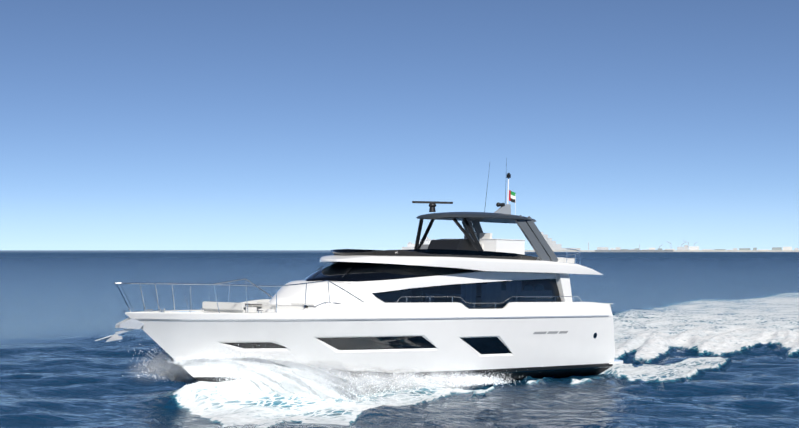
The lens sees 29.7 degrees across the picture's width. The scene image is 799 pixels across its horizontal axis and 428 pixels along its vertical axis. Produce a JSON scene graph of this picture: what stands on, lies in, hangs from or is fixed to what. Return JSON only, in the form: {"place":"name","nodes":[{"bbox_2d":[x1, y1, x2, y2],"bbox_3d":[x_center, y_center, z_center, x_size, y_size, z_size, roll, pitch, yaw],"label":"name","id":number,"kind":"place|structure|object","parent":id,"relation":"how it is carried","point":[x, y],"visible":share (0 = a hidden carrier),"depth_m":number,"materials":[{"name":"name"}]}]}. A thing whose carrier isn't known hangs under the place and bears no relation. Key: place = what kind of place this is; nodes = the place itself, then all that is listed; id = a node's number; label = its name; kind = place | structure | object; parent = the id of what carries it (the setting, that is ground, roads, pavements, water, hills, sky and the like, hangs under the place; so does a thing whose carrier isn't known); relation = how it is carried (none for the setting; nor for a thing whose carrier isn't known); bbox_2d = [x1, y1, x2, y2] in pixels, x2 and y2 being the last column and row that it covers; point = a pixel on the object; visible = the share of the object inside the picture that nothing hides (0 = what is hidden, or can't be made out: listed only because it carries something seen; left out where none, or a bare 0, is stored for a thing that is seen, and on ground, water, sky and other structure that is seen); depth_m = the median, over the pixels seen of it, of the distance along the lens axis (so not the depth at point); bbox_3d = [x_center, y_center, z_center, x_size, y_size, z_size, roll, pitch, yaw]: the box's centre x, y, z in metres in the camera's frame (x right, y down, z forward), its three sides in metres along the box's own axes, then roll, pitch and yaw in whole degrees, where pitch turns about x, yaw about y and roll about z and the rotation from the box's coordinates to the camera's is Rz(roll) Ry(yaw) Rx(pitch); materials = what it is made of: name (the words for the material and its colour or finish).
{"place":"outdoors","nodes":[
{"label":"outdoors","id":0,"kind":"place"},
{"bbox_2d":[126,344,485,401],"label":"spray mist","id":1,"kind":"structure","parent":0,"point":[385,377],"depth_m":54.82,"materials":[{"name":"white liquid"}]},
{"bbox_2d":[0,250,798,427],"bbox_3d":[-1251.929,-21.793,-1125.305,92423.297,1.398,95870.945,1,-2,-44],"label":"sea","id":2,"kind":"structure","parent":0,"point":[706,339],"depth_m":80.24,"materials":[{"name":"liquid"}]},
{"bbox_2d":[148,353,484,400],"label":"bow wave","id":3,"kind":"object","parent":2,"relation":"on","point":[273,362],"visible":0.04,"depth_m":52.97,"materials":[{"name":"white liquid"}]},
{"bbox_2d":[119,341,542,402],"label":"spray droplets","id":4,"kind":"object","parent":2,"relation":"on","point":[490,381],"visible":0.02,"depth_m":53.60},
{"bbox_2d":[125,302,614,381],"bbox_3d":[-0.847,5.665,60.419,23.954,4.468,5.840,1,-2,-44],"label":"hull","id":5,"kind":"object","parent":2,"relation":"in","point":[576,345],"visible":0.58,"depth_m":58.37,"materials":[{"name":"white plastic"}]},
{"bbox_2d":[95,318,143,341],"bbox_3d":[-9.608,3.992,52.123,1.712,0.780,0.720,1,-2,-44],"label":"anchor","id":6,"kind":"object","parent":5,"relation":"attached to","point":[129,324],"visible":1,"depth_m":52.14,"materials":[{"name":"silver metal"}]},
{"bbox_2d":[217,335,513,356],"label":"hull windows","id":7,"kind":"structure","parent":5,"relation":"attached to","point":[486,346],"depth_m":57.24,"materials":[{"name":"black glass"}]},
{"bbox_2d":[125,299,611,313],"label":"deck","id":8,"kind":"structure","parent":5,"relation":"on","point":[268,300],"depth_m":56.23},
{"bbox_2d":[159,301,313,312],"bbox_3d":[-6.320,3.459,55.265,5.962,0.457,3.000,1,-2,-44],"label":"foredeck seating","id":9,"kind":"object","parent":8,"relation":"on","point":[235,307],"visible":0.81,"depth_m":55.27,"materials":[{"name":"white"}]},
{"bbox_2d":[113,248,581,312],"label":"stainless rails","id":10,"kind":"object","parent":8,"relation":"on","point":[209,284],"visible":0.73,"depth_m":54.80,"materials":[{"name":"silver metal"}]},
{"bbox_2d":[305,264,557,308],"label":"cabin windows","id":11,"kind":"structure","parent":8,"relation":"on","point":[357,272],"depth_m":58.99,"materials":[{"name":"black glass"}]},
{"bbox_2d":[269,255,602,308],"bbox_3d":[1.312,3.198,62.533,16.742,2.990,5.314,1,-2,-44],"label":"superstructure","id":12,"kind":"object","parent":8,"relation":"on","point":[503,271],"visible":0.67,"depth_m":59.44,"materials":[{"name":"white plastic"}]},
{"bbox_2d":[331,249,536,259],"bbox_3d":[0.962,1.712,62.236,8.537,0.538,5.100,1,-2,-44],"label":"flybridge coaming","id":13,"kind":"object","parent":12,"relation":"on","point":[449,253],"visible":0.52,"depth_m":60.01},
{"bbox_2d":[374,280,551,307],"bbox_3d":[1.923,3.385,63.109,9.599,1.194,4.300,1,-2,-44],"label":"salon interior","id":14,"kind":"object","parent":12,"relation":"on","point":[498,296],"depth_m":62.43,"materials":[{"name":"black"}]},
{"bbox_2d":[414,215,574,262],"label":"flybridge fittings","id":15,"kind":"object","parent":12,"relation":"on","point":[477,239],"visible":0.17,"depth_m":63.51,"materials":[{"name":"black"}]},
{"bbox_2d":[416,212,535,223],"bbox_3d":[3.319,0.152,64.516,5.902,0.467,3.560,1,-2,-44],"label":"hardtop","id":16,"kind":"object","parent":15,"relation":"on","point":[487,217],"visible":0.81,"depth_m":62.87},
{"bbox_2d":[412,159,515,213],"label":"radar and antennas","id":17,"kind":"object","parent":16,"relation":"on","point":[504,208],"visible":0.96,"depth_m":65.58,"materials":[{"name":"black"}]},
{"bbox_2d":[134,315,608,320],"bbox_3d":[-1.039,4.088,60.275,22.857,0.534,5.892,1,-2,-44],"label":"rub rail","id":18,"kind":"object","parent":5,"relation":"on","point":[373,319],"visible":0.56,"depth_m":56.54,"materials":[{"name":"white metal"}]},
{"bbox_2d":[407,367,606,376],"bbox_3d":[0.940,6.481,62.101,18.997,0.438,4.935,1,-2,-44],"label":"boot line","id":19,"kind":"object","parent":5,"relation":"on","point":[529,371],"visible":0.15,"depth_m":63.18,"materials":[{"name":"black paint"}]},
{"bbox_2d":[533,331,596,337],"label":"hull vents","id":20,"kind":"object","parent":5,"relation":"attached to","point":[560,332],"visible":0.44,"depth_m":63.59,"materials":[{"name":"grey metal"}]},
{"bbox_2d":[609,359,622,363],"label":"swim platform","id":21,"kind":"structure","parent":5,"relation":"attached to","point":[616,362],"depth_m":66.94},
{"bbox_2d":[0,180,798,251],"bbox_3d":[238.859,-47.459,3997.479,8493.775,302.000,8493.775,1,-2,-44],"label":"horizon haze","id":22,"kind":"object","parent":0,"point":[383,230],"visible":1,"depth_m":4004.54,"materials":[{"name":"blue"}]},
{"bbox_2d":[0,0,798,249],"label":"sky","id":23,"kind":"structure","parent":0,"point":[172,100],"materials":[{"name":"blue"}]},
{"bbox_2d":[402,232,798,251],"bbox_3d":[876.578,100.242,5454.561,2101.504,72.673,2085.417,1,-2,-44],"label":"coastline","id":24,"kind":"structure","parent":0,"point":[605,249],"depth_m":5199.30,"materials":[{"name":"beige soil"}]}
]}

